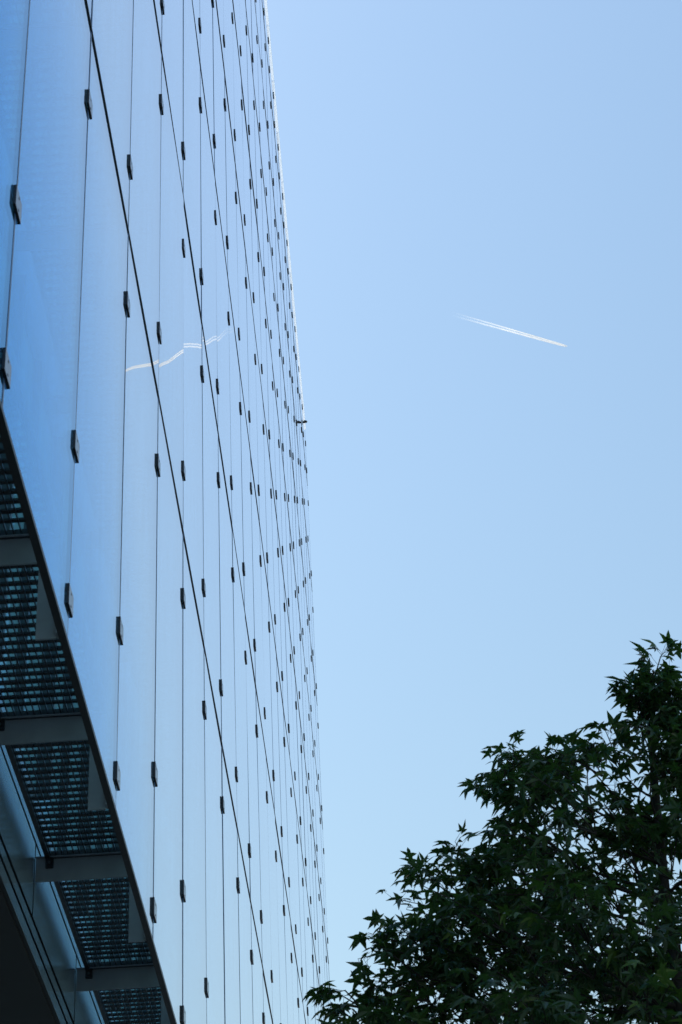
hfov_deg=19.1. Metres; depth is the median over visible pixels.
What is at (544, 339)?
contrail
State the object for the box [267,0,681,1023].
sky
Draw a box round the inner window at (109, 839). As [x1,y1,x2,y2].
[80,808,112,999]
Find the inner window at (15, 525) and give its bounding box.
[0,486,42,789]
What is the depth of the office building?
14.86 m
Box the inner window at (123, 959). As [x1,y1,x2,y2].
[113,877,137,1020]
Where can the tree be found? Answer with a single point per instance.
(626, 984)
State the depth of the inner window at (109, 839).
16.47 m
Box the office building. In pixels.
[0,0,330,1023]
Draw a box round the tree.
[302,630,681,1023]
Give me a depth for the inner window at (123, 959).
17.89 m

